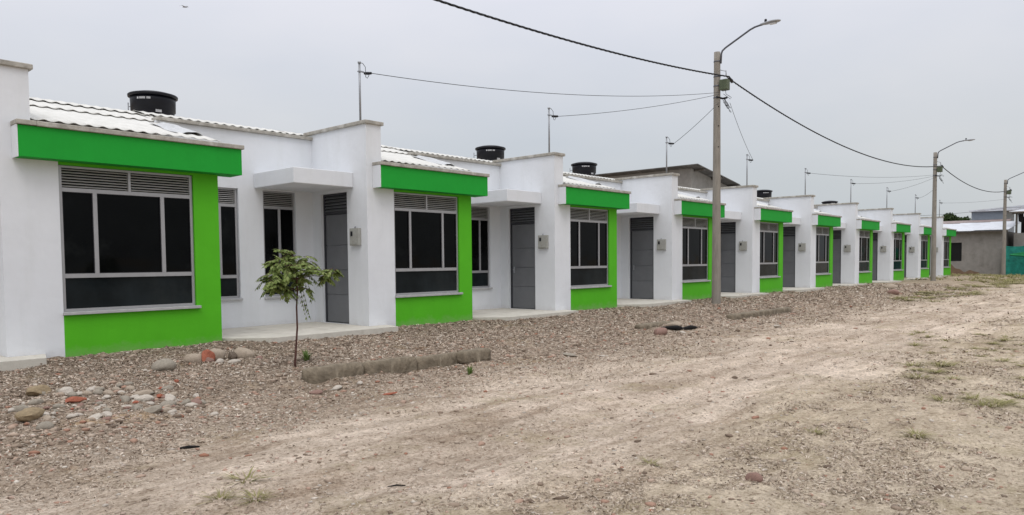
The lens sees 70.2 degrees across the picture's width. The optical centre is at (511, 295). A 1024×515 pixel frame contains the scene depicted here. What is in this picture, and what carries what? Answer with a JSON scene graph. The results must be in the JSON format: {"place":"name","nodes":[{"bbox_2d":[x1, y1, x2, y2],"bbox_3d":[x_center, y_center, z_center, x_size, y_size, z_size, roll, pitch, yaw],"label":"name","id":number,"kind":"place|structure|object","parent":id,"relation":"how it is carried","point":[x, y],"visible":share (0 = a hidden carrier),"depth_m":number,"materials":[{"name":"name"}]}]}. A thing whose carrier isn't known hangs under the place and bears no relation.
{"place":"outdoors","nodes":[
{"label":"outdoors","id":0,"kind":"place"},
{"bbox_2d":[0,274,1023,514],"bbox_3d":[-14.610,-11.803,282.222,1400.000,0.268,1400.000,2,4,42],"label":"ground","id":1,"kind":"structure","parent":0,"point":[665,444],"depth_m":6.12,"materials":[{"name":"soil"}]},
{"bbox_2d":[12,405,28,411],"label":"rubble stone","id":2,"kind":"object","parent":1,"relation":"on","point":[18,408],"visible":0.59,"depth_m":6.55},
{"bbox_2d":[14,407,44,421],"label":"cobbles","id":3,"kind":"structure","parent":1,"relation":"on","point":[28,414],"depth_m":6.30,"materials":[{"name":"stone"}]},
{"bbox_2d":[27,399,43,404],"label":"rubble stone","id":4,"kind":"object","parent":1,"relation":"on","point":[35,401],"visible":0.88,"depth_m":6.77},
{"bbox_2d":[25,385,50,396],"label":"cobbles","id":5,"kind":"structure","parent":1,"relation":"on","point":[37,390],"depth_m":7.38,"materials":[{"name":"stone"}]},
{"bbox_2d":[36,421,53,429],"bbox_3d":[-3.905,1.098,6.095,0.131,0.099,0.107,-4,9,-31],"label":"cobble","id":6,"kind":"object","parent":1,"relation":"on","point":[45,425],"visible":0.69,"depth_m":6.06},
{"bbox_2d":[58,387,72,393],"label":"cobble","id":7,"kind":"object","parent":1,"relation":"on","point":[66,390],"visible":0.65,"depth_m":7.37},
{"bbox_2d":[65,396,86,402],"bbox_3d":[-4.146,0.992,6.929,0.101,0.078,0.186,-8,-5,44],"label":"brick shard","id":8,"kind":"object","parent":1,"relation":"on","point":[73,399],"visible":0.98,"depth_m":6.89,"materials":[{"name":"brick"}]},
{"bbox_2d":[89,413,102,418],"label":"rubble stone","id":9,"kind":"object","parent":1,"relation":"on","point":[98,415],"visible":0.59,"depth_m":6.44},
{"bbox_2d":[101,411,111,416],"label":"rubble stone","id":10,"kind":"object","parent":1,"relation":"on","point":[107,413],"visible":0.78,"depth_m":6.52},
{"bbox_2d":[0,59,243,371],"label":"row house","id":11,"kind":"structure","parent":1,"relation":"on","point":[109,232],"depth_m":10.40,"materials":[{"name":"white paint"}]},
{"bbox_2d":[58,165,194,311],"bbox_3d":[-5.596,-0.822,10.690,0.066,2.011,1.834,2,4,42],"label":"window","id":12,"kind":"structure","parent":11,"relation":"in","point":[127,236],"depth_m":10.63,"materials":[{"name":"glass"}]},
{"bbox_2d":[119,395,129,402],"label":"rubble stone","id":13,"kind":"object","parent":1,"relation":"on","point":[124,398],"visible":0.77,"depth_m":7.12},
{"bbox_2d":[133,389,153,395],"bbox_3d":[-3.754,0.995,7.424,0.095,0.074,0.198,5,5,41],"label":"rubble stone","id":14,"kind":"object","parent":1,"relation":"on","point":[143,392],"visible":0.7,"depth_m":7.39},
{"bbox_2d":[134,394,154,400],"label":"rubble stone","id":15,"kind":"object","parent":1,"relation":"on","point":[146,397],"visible":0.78,"depth_m":7.21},
{"bbox_2d":[144,405,161,413],"bbox_3d":[-3.347,1.061,6.776,0.177,0.074,0.119,-11,4,-19],"label":"rubble stone","id":16,"kind":"object","parent":1,"relation":"on","point":[155,409],"visible":0.94,"depth_m":6.74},
{"bbox_2d":[151,358,175,370],"bbox_3d":[-4.256,0.866,8.903,0.302,0.198,0.233,-11,3,-2],"label":"cobble","id":17,"kind":"object","parent":1,"relation":"on","point":[165,364],"visible":0.77,"depth_m":8.83,"materials":[{"name":"stone"}]},
{"bbox_2d":[159,400,176,406],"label":"rubble stone","id":18,"kind":"object","parent":1,"relation":"on","point":[166,402],"visible":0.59,"depth_m":7.08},
{"bbox_2d":[164,394,175,400],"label":"rubble stone","id":19,"kind":"object","parent":1,"relation":"on","point":[171,397],"visible":0.76,"depth_m":7.38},
{"bbox_2d":[180,445,199,448],"bbox_3d":[-2.451,1.148,5.541,0.144,0.029,0.027,-1,3,-8],"label":"charred stick","id":20,"kind":"object","parent":1,"relation":"on","point":[189,446],"visible":1,"depth_m":5.53,"materials":[{"name":"brown wood"}]},
{"bbox_2d":[184,353,201,362],"bbox_3d":[-4.227,0.849,9.706,0.245,0.164,0.202,7,0,-8],"label":"cobble","id":21,"kind":"object","parent":1,"relation":"on","point":[194,358],"visible":0.76,"depth_m":9.63,"materials":[{"name":"stone"}]},
{"bbox_2d":[201,349,214,360],"bbox_3d":[-4.093,0.829,9.783,0.198,0.238,0.202,2,4,40],"label":"clay chunk","id":22,"kind":"object","parent":1,"relation":"on","point":[206,353],"visible":0.65,"depth_m":9.72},
{"bbox_2d":[210,348,225,360],"bbox_3d":[-4.006,0.819,9.890,0.249,0.227,0.194,-11,13,4],"label":"cobble","id":23,"kind":"object","parent":1,"relation":"on","point":[219,353],"visible":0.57,"depth_m":9.83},
{"bbox_2d":[192,485,246,506],"bbox_3d":[-1.758,1.197,4.378,0.384,0.051,0.331,-1,3,-18],"label":"grass tuft","id":24,"kind":"object","parent":1,"relation":"on","point":[218,493],"visible":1,"depth_m":4.40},
{"bbox_2d":[228,351,236,359],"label":"cobble","id":25,"kind":"object","parent":1,"relation":"on","point":[232,355],"visible":0.81,"depth_m":9.85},
{"bbox_2d":[234,347,254,358],"bbox_3d":[-3.687,0.808,10.007,0.298,0.220,0.213,-4,1,-2],"label":"cobble","id":26,"kind":"object","parent":1,"relation":"on","point":[242,352],"visible":0.63,"depth_m":9.93,"materials":[{"name":"stone"}]},
{"bbox_2d":[207,466,291,485],"bbox_3d":[-1.748,1.163,4.682,0.482,0.063,0.469,2,4,42],"label":"grass tuft","id":27,"kind":"object","parent":1,"relation":"on","point":[234,477],"visible":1,"depth_m":4.70,"materials":[{"name":"plant"}]},
{"bbox_2d":[228,489,286,507],"bbox_3d":[-1.542,1.208,4.405,0.363,0.051,0.361,-1,3,-17],"label":"grass tuft","id":28,"kind":"object","parent":1,"relation":"on","point":[254,494],"visible":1,"depth_m":4.43,"materials":[{"name":"plant"}]},
{"bbox_2d":[255,249,344,366],"bbox_3d":[-2.645,0.178,9.025,0.977,1.528,0.770,0,3,18],"label":"sapling","id":29,"kind":"object","parent":1,"relation":"on","point":[294,275],"visible":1,"depth_m":9.00,"materials":[{"name":"green plant"}]},
{"bbox_2d":[298,350,310,360],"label":"weed","id":30,"kind":"object","parent":1,"relation":"on","point":[306,357],"visible":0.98,"depth_m":9.67,"materials":[{"name":"green plant"}]},
{"bbox_2d":[128,110,489,342],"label":"row house","id":31,"kind":"structure","parent":1,"relation":"on","point":[318,194],"depth_m":14.30,"materials":[{"name":"white paint"}]},
{"bbox_2d":[127,90,177,115],"bbox_3d":[-7.186,-3.699,14.603,0.920,0.750,0.920,2,4,42],"label":"water tank","id":32,"kind":"object","parent":31,"relation":"on","point":[158,102],"visible":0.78,"depth_m":14.26,"materials":[{"name":"black plastic"}]},
{"bbox_2d":[218,187,238,298],"bbox_3d":[-5.460,-0.983,13.585,0.066,2.066,0.708,2,4,42],"label":"window","id":33,"kind":"structure","parent":31,"relation":"in","point":[227,197],"depth_m":13.72,"materials":[{"name":"glass"}]},
{"bbox_2d":[263,191,295,296],"bbox_3d":[-4.640,-1.033,14.493,0.066,2.066,0.708,2,4,42],"label":"window","id":34,"kind":"structure","parent":31,"relation":"in","point":[278,207],"depth_m":14.46,"materials":[{"name":"glass"}]},
{"bbox_2d":[323,192,348,322],"bbox_3d":[-3.479,-0.750,14.572,0.882,2.581,0.134,2,4,42],"label":"door","id":35,"kind":"structure","parent":31,"relation":"in","point":[334,205],"depth_m":14.60,"materials":[{"name":"grey metal"}]},
{"bbox_2d":[349,226,360,245],"bbox_3d":[-3.008,-1.154,13.968,0.290,0.371,0.078,2,4,42],"label":"meter box","id":36,"kind":"object","parent":31,"relation":"attached to","point":[355,236],"visible":1,"depth_m":13.91,"materials":[{"name":"grey plastic"}]},
{"bbox_2d":[357,61,371,119],"bbox_3d":[-2.780,-3.861,13.785,0.199,1.120,0.206,2,4,42],"label":"service mast","id":37,"kind":"object","parent":31,"relation":"on","point":[359,71],"visible":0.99,"depth_m":13.76,"materials":[{"name":"grey metal"}]},
{"bbox_2d":[371,73,718,95],"bbox_3d":[1.647,-5.026,17.349,11.260,1.232,0.013,-3,4,-40],"label":"service wire","id":38,"kind":"object","parent":37,"relation":"attached to","point":[515,90],"visible":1,"depth_m":15.80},
{"bbox_2d":[394,192,457,294],"bbox_3d":[-1.758,-1.059,14.941,0.066,2.027,1.737,2,4,42],"label":"window","id":39,"kind":"structure","parent":31,"relation":"in","point":[425,226],"depth_m":14.92,"materials":[{"name":"glass"}]},
{"bbox_2d":[309,390,322,393],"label":"cobble","id":40,"kind":"object","parent":1,"relation":"on","point":[316,392],"visible":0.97,"depth_m":7.88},
{"bbox_2d":[301,361,363,383],"bbox_3d":[-2.118,0.949,8.646,0.752,0.285,0.188,-3,4,-44],"label":"curb piece","id":41,"kind":"object","parent":1,"relation":"on","point":[316,375],"visible":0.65,"depth_m":8.54,"materials":[{"name":"concrete"}]},
{"bbox_2d":[362,356,416,374],"bbox_3d":[-1.555,0.919,9.195,0.782,0.278,0.183,-3,4,-44],"label":"curb piece","id":42,"kind":"object","parent":1,"relation":"on","point":[403,364],"visible":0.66,"depth_m":9.14,"materials":[{"name":"concrete"}]},
{"bbox_2d":[415,352,460,369],"bbox_3d":[-0.999,0.889,9.750,0.752,0.235,0.170,-3,4,-44],"label":"curb piece","id":43,"kind":"object","parent":1,"relation":"on","point":[440,360],"visible":0.56,"depth_m":9.66,"materials":[{"name":"concrete"}]},
{"bbox_2d":[457,348,490,363],"bbox_3d":[-0.523,0.826,10.045,0.199,0.195,0.530,2,4,40],"label":"curb piece","id":44,"kind":"object","parent":1,"relation":"on","point":[468,356],"visible":0.91,"depth_m":9.92,"materials":[{"name":"concrete"}]},
{"bbox_2d":[384,146,630,320],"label":"row house","id":45,"kind":"structure","parent":1,"relation":"on","point":[517,273],"depth_m":18.69,"materials":[{"name":"white paint"}]},
{"bbox_2d":[471,206,488,287],"bbox_3d":[-0.849,-1.249,18.692,0.066,2.070,0.695,2,4,42],"label":"window","id":46,"kind":"structure","parent":45,"relation":"in","point":[479,215],"depth_m":18.70,"materials":[{"name":"glass"}]},
{"bbox_2d":[474,145,505,160],"bbox_3d":[-0.644,-4.121,21.847,0.920,0.750,0.920,2,4,42],"label":"water tank","id":47,"kind":"object","parent":45,"relation":"on","point":[490,152],"visible":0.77,"depth_m":21.48,"materials":[{"name":"black plastic"}]},
{"bbox_2d":[510,207,534,308],"bbox_3d":[0.302,-0.965,18.761,0.882,2.586,0.132,2,4,42],"label":"door","id":48,"kind":"structure","parent":45,"relation":"in","point":[522,220],"depth_m":18.78,"materials":[{"name":"grey metal"}]},
{"bbox_2d":[538,234,547,248],"bbox_3d":[0.774,-1.370,18.159,0.290,0.371,0.078,2,4,42],"label":"meter box","id":49,"kind":"object","parent":45,"relation":"attached to","point":[542,241],"visible":1,"depth_m":18.12,"materials":[{"name":"grey plastic"}]},
{"bbox_2d":[547,107,557,152],"bbox_3d":[1.010,-4.082,17.983,0.199,1.120,0.206,2,4,42],"label":"service mast","id":50,"kind":"object","parent":45,"relation":"on","point":[549,115],"visible":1,"depth_m":17.96,"materials":[{"name":"grey metal"}]},
{"bbox_2d":[558,94,718,116],"bbox_3d":[3.542,-5.111,19.449,5.710,1.194,0.013,-2,3,-32],"label":"service wire","id":51,"kind":"object","parent":50,"relation":"attached to","point":[638,108],"visible":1,"depth_m":19.34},
{"bbox_2d":[570,207,607,286],"bbox_3d":[2.007,-1.273,19.112,0.066,2.031,1.707,2,4,42],"label":"window","id":52,"kind":"structure","parent":45,"relation":"in","point":[588,227],"depth_m":19.11,"materials":[{"name":"glass"}]},
{"bbox_2d":[0,284,1021,514],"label":"soil clods","id":53,"kind":"object","parent":1,"relation":"on","point":[83,426],"visible":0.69,"depth_m":8.08,"materials":[{"name":"soil"}]},
{"bbox_2d":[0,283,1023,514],"bbox_3d":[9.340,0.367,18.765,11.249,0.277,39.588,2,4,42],"label":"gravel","id":54,"kind":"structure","parent":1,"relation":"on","point":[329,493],"depth_m":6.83,"materials":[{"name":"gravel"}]},
{"bbox_2d":[563,172,725,307],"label":"row house","id":55,"kind":"structure","parent":1,"relation":"on","point":[677,271],"depth_m":22.86,"materials":[{"name":"white paint"}]},
{"bbox_2d":[570,162,596,175],"bbox_3d":[2.510,-4.274,25.342,0.920,0.750,0.920,2,4,42],"label":"water tank","id":56,"kind":"object","parent":55,"relation":"on","point":[586,168],"visible":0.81,"depth_m":24.98,"materials":[{"name":"black plastic"}]},
{"bbox_2d":[630,217,653,298],"bbox_3d":[4.116,-1.192,22.986,0.882,2.565,0.135,2,4,42],"label":"door","id":57,"kind":"structure","parent":55,"relation":"in","point":[641,228],"depth_m":22.99,"materials":[{"name":"grey metal"}]},
{"bbox_2d":[657,238,665,249],"bbox_3d":[4.587,-1.594,22.382,0.290,0.371,0.078,2,4,42],"label":"meter box","id":58,"kind":"object","parent":55,"relation":"attached to","point":[661,243],"visible":1,"depth_m":22.34,"materials":[{"name":"grey plastic"}]},
{"bbox_2d":[665,136,673,172],"bbox_3d":[4.800,-4.287,22.182,0.199,1.120,0.206,2,4,42],"label":"service mast","id":59,"kind":"object","parent":55,"relation":"on","point":[666,137],"visible":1,"depth_m":22.16,"materials":[{"name":"grey metal"}]},
{"bbox_2d":[682,217,707,280],"bbox_3d":[5.841,-1.499,23.358,0.066,2.015,1.742,2,4,42],"label":"window","id":60,"kind":"structure","parent":55,"relation":"in","point":[694,230],"depth_m":23.38,"materials":[{"name":"glass"}]},
{"bbox_2d":[627,456,665,466],"bbox_3d":[0.942,1.155,5.092,0.313,0.042,0.321,0,3,14],"label":"grass tuft","id":61,"kind":"object","parent":1,"relation":"on","point":[653,462],"visible":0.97,"depth_m":5.10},
{"bbox_2d":[634,320,673,329],"bbox_3d":[2.844,0.616,14.457,0.194,0.200,1.202,2,4,45],"label":"curb piece","id":62,"kind":"object","parent":1,"relation":"on","point":[650,325],"visible":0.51,"depth_m":14.22,"materials":[{"name":"concrete"}]},
{"bbox_2d":[654,327,667,334],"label":"cobble","id":63,"kind":"object","parent":1,"relation":"on","point":[662,331],"visible":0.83,"depth_m":13.54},
{"bbox_2d":[595,164,740,188],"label":"block building","id":64,"kind":"structure","parent":1,"relation":"on","point":[697,176],"depth_m":41.66,"materials":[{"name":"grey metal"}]},
{"bbox_2d":[666,321,682,326],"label":"cobble","id":65,"kind":"object","parent":1,"relation":"on","point":[675,323],"visible":0.6,"depth_m":14.23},
{"bbox_2d":[662,325,699,329],"bbox_3d":[3.334,0.615,14.230,0.952,0.108,0.147,-2,3,-24],"label":"charred stick","id":66,"kind":"object","parent":1,"relation":"on","point":[677,327],"visible":0.92,"depth_m":14.13,"materials":[{"name":"black wood"}]},
{"bbox_2d":[678,185,792,297],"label":"row house","id":67,"kind":"structure","parent":1,"relation":"on","point":[755,268],"depth_m":27.00,"materials":[{"name":"white paint"}]},
{"bbox_2d":[721,222,735,291],"bbox_3d":[7.974,-1.444,27.258,0.882,2.599,0.137,2,4,42],"label":"door","id":68,"kind":"structure","parent":67,"relation":"in","point":[728,229],"depth_m":27.17,"materials":[{"name":"grey metal"}]},
{"bbox_2d":[739,240,746,249],"bbox_3d":[8.444,-1.851,26.653,0.290,0.371,0.078,2,4,42],"label":"meter box","id":69,"kind":"object","parent":67,"relation":"attached to","point":[742,245],"visible":1,"depth_m":26.62,"materials":[{"name":"grey plastic"}]},
{"bbox_2d":[746,154,752,184],"bbox_3d":[8.603,-4.569,26.392,0.199,1.120,0.206,2,4,42],"label":"service mast","id":70,"kind":"object","parent":67,"relation":"on","point":[747,159],"visible":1,"depth_m":26.38,"materials":[{"name":"grey metal"}]},
{"bbox_2d":[760,222,777,276],"bbox_3d":[9.718,-1.756,27.652,0.066,2.041,1.778,2,4,42],"label":"window","id":71,"kind":"structure","parent":67,"relation":"in","point":[768,231],"depth_m":27.69,"materials":[{"name":"glass"}]},
{"bbox_2d":[712,19,780,303],"bbox_3d":[6.664,-3.469,20.706,1.985,8.340,0.490,2,4,42],"label":"lamp pole","id":72,"kind":"object","parent":1,"relation":"on","point":[721,85],"visible":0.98,"depth_m":21.11,"materials":[{"name":"concrete"}]},
{"bbox_2d":[434,0,728,76],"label":"power cable","id":73,"kind":"object","parent":72,"relation":"attached to","point":[504,21],"visible":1,"depth_m":15.20,"materials":[{"name":"rubber"}]},
{"bbox_2d":[733,81,941,166],"bbox_3d":[14.844,-6.288,30.343,0.050,0.970,25.106,2,4,43],"label":"power cable","id":74,"kind":"object","parent":72,"relation":"attached to","point":[818,133],"visible":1,"depth_m":25.85,"materials":[{"name":"rubber"}]},
{"bbox_2d":[745,472,762,481],"bbox_3d":[1.540,1.159,4.636,0.097,0.085,0.124,4,-1,-18],"label":"cobble","id":75,"kind":"object","parent":1,"relation":"on","point":[755,476],"visible":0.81,"depth_m":4.60,"materials":[{"name":"stone"}]},
{"bbox_2d":[726,307,790,319],"bbox_3d":[6.073,0.432,17.801,0.196,0.179,3.300,2,4,43],"label":"curb piece","id":76,"kind":"object","parent":1,"relation":"on","point":[753,314],"visible":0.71,"depth_m":17.55,"materials":[{"name":"concrete"}]},
{"bbox_2d":[757,195,841,291],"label":"row house","id":77,"kind":"structure","parent":1,"relation":"on","point":[810,268],"depth_m":31.25,"materials":[{"name":"white paint"}]},
{"bbox_2d":[757,190,772,197],"bbox_3d":[12.553,-4.941,36.464,0.920,0.750,0.920,2,4,42],"label":"water tank","id":78,"kind":"object","parent":77,"relation":"on","point":[764,193],"visible":0.57,"depth_m":36.09,"materials":[{"name":"black plastic"}]},
{"bbox_2d":[783,227,794,286],"bbox_3d":[11.836,-1.685,31.536,0.882,2.599,0.134,2,4,42],"label":"door","id":79,"kind":"structure","parent":77,"relation":"in","point":[788,232],"depth_m":31.44,"materials":[{"name":"grey metal"}]},
{"bbox_2d":[798,242,805,250],"bbox_3d":[12.308,-2.092,30.932,0.290,0.371,0.078,2,4,42],"label":"meter box","id":80,"kind":"object","parent":77,"relation":"attached to","point":[801,246],"visible":1,"depth_m":30.91,"materials":[{"name":"grey plastic"}]},
{"bbox_2d":[816,226,828,273],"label":"window","id":81,"kind":"structure","parent":77,"relation":"in","point":[822,233],"depth_m":31.96,"materials":[{"name":"glass"}]},
{"bbox_2d":[794,426,831,434],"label":"grass tuft","id":82,"kind":"object","parent":1,"relation":"on","point":[816,431],"visible":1,"depth_m":5.92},
{"bbox_2d":[814,202,880,285],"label":"row house","id":83,"kind":"structure","parent":1,"relation":"on","point":[853,266],"depth_m":35.53,"materials":[{"name":"white paint"}]},
{"bbox_2d":[833,230,840,282],"bbox_3d":[15.755,-1.922,35.876,0.882,2.599,0.137,2,4,42],"label":"door","id":84,"kind":"structure","parent":83,"relation":"in","point":[836,233],"depth_m":35.72,"materials":[{"name":"grey metal"}]},
{"bbox_2d":[844,245,850,251],"bbox_3d":[16.225,-2.328,35.271,0.290,0.371,0.078,2,4,42],"label":"meter box","id":85,"kind":"object","parent":83,"relation":"attached to","point":[847,248],"visible":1,"depth_m":35.23,"materials":[{"name":"grey plastic"}]},
{"bbox_2d":[859,230,869,271],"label":"window","id":86,"kind":"structure","parent":83,"relation":"in","point":[864,236],"depth_m":36.32,"materials":[{"name":"glass"}]},
{"bbox_2d":[858,208,911,282],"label":"row house","id":87,"kind":"structure","parent":1,"relation":"on","point":[888,266],"depth_m":39.91,"materials":[{"name":"white paint"}]},
{"bbox_2d":[872,233,877,279],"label":"door","id":88,"kind":"structure","parent":87,"relation":"in","point":[875,235],"depth_m":40.11,"materials":[{"name":"grey metal"}]},
{"bbox_2d":[893,233,901,269],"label":"window","id":89,"kind":"structure","parent":87,"relation":"in","point":[897,265],"depth_m":40.81,"materials":[{"name":"glass"}]},
{"bbox_2d":[884,284,897,288],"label":"cobble","id":90,"kind":"object","parent":1,"relation":"on","point":[890,286],"visible":0.77,"depth_m":29.21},
{"bbox_2d":[887,289,898,294],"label":"cobble","id":91,"kind":"object","parent":1,"relation":"on","point":[894,291],"visible":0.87,"depth_m":26.90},
{"bbox_2d":[893,213,931,279],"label":"row house","id":92,"kind":"structure","parent":1,"relation":"on","point":[916,263],"depth_m":44.24,"materials":[{"name":"white paint"}]},
{"bbox_2d":[904,235,906,277],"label":"door","id":93,"kind":"structure","parent":92,"relation":"in","point":[905,245],"depth_m":44.45,"materials":[{"name":"grey metal"}]},
{"bbox_2d":[921,235,927,267],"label":"window","id":94,"kind":"structure","parent":92,"relation":"in","point":[924,238],"depth_m":45.22,"materials":[{"name":"glass"}]},
{"bbox_2d":[897,360,935,366],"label":"grass tuft","id":95,"kind":"object","parent":1,"relation":"on","point":[911,364],"visible":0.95,"depth_m":9.31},
{"bbox_2d":[895,427,941,438],"bbox_3d":[3.184,1.082,5.729,0.413,0.059,0.415,-3,4,-45],"label":"grass tuft","id":96,"kind":"object","parent":1,"relation":"on","point":[916,433],"visible":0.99,"depth_m":5.75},
{"bbox_2d":[899,372,945,379],"bbox_3d":[4.766,0.932,8.534,0.614,0.075,0.616,0,3,14],"label":"grass tuft","id":97,"kind":"object","parent":1,"relation":"on","point":[919,375],"visible":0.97,"depth_m":8.55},
{"bbox_2d":[917,367,953,373],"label":"grass tuft","id":98,"kind":"object","parent":1,"relation":"on","point":[937,371],"visible":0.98,"depth_m":8.86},
{"bbox_2d":[920,216,956,277],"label":"row house","id":99,"kind":"structure","parent":1,"relation":"on","point":[944,235],"depth_m":48.74,"materials":[{"name":"white paint"}]},
{"bbox_2d":[943,237,948,266],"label":"window","id":100,"kind":"structure","parent":99,"relation":"in","point":[946,239],"depth_m":49.70,"materials":[{"name":"glass"}]},
{"bbox_2d":[923,393,958,402],"bbox_3d":[4.283,1.022,7.258,0.461,0.061,0.533,-2,3,-25],"label":"grass tuft","id":101,"kind":"object","parent":1,"relation":"on","point":[939,398],"visible":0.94,"depth_m":7.30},
{"bbox_2d":[925,360,960,365],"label":"grass tuft","id":102,"kind":"object","parent":1,"relation":"on","point":[937,363],"visible":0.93,"depth_m":9.36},
{"bbox_2d":[930,138,974,280],"bbox_3d":[23.776,-4.371,39.321,1.985,8.048,0.490,2,4,42],"label":"lamp pole","id":103,"kind":"object","parent":1,"relation":"on","point":[933,232],"visible":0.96,"depth_m":39.72,"materials":[{"name":"concrete"}]},
{"bbox_2d":[943,212,970,231],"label":"broadleaf tree","id":104,"kind":"object","parent":1,"relation":"on","point":[950,217],"visible":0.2,"depth_m":77.66,"materials":[{"name":"plant"}]},
{"bbox_2d":[943,221,1020,274],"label":"block house","id":105,"kind":"structure","parent":1,"relation":"on","point":[973,251],"depth_m":54.22,"materials":[{"name":"concrete"}]},
{"bbox_2d":[951,243,961,260],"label":"window","id":106,"kind":"structure","parent":105,"relation":"in","point":[956,248],"depth_m":55.01,"materials":[{"name":"glass"}]},
{"bbox_2d":[943,205,1023,231],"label":"sheet shed","id":107,"kind":"structure","parent":1,"relation":"on","point":[988,215],"depth_m":60.85,"materials":[{"name":"metal"}]},
{"bbox_2d":[957,398,1010,407],"bbox_3d":[4.462,1.019,6.897,0.571,0.065,0.493,1,3,29],"label":"grass tuft","id":108,"kind":"object","parent":1,"relation":"on","point":[983,404],"visible":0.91,"depth_m":6.92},
{"bbox_2d":[962,397,1023,407],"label":"grass tuft","id":109,"kind":"object","parent":1,"relation":"on","point":[1001,403],"visible":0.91,"depth_m":6.96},
{"bbox_2d":[993,390,1023,397],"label":"grass tuft","id":110,"kind":"object","parent":1,"relation":"on","point":[1014,395],"visible":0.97,"depth_m":7.39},
{"bbox_2d":[1001,172,1023,274],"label":"lamp pole","id":111,"kind":"object","parent":1,"relation":"on","point":[1003,265],"visible":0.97,"depth_m":51.69,"materials":[{"name":"concrete"}]},
{"bbox_2d":[1006,246,1023,274],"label":"shade net","id":112,"kind":"object","parent":1,"relation":"on","point":[1014,264],"visible":0.7,"depth_m":52.13,"materials":[{"name":"fabric"}]},
{"bbox_2d":[1009,209,1023,245],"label":"open shed","id":113,"kind":"structure","parent":1,"relation":"on","point":[1018,239],"depth_m":53.30,"materials":[{"name":"metal"}]},
{"bbox_2d":[0,0,1023,232],"label":"sky","id":114,"kind":"structure","parent":0,"point":[903,82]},
{"bbox_2d":[904,272,1023,282],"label":"grass","id":115,"kind":"structure","parent":0,"point":[996,276],"depth_m":45.59,"materials":[{"name":"plant"}]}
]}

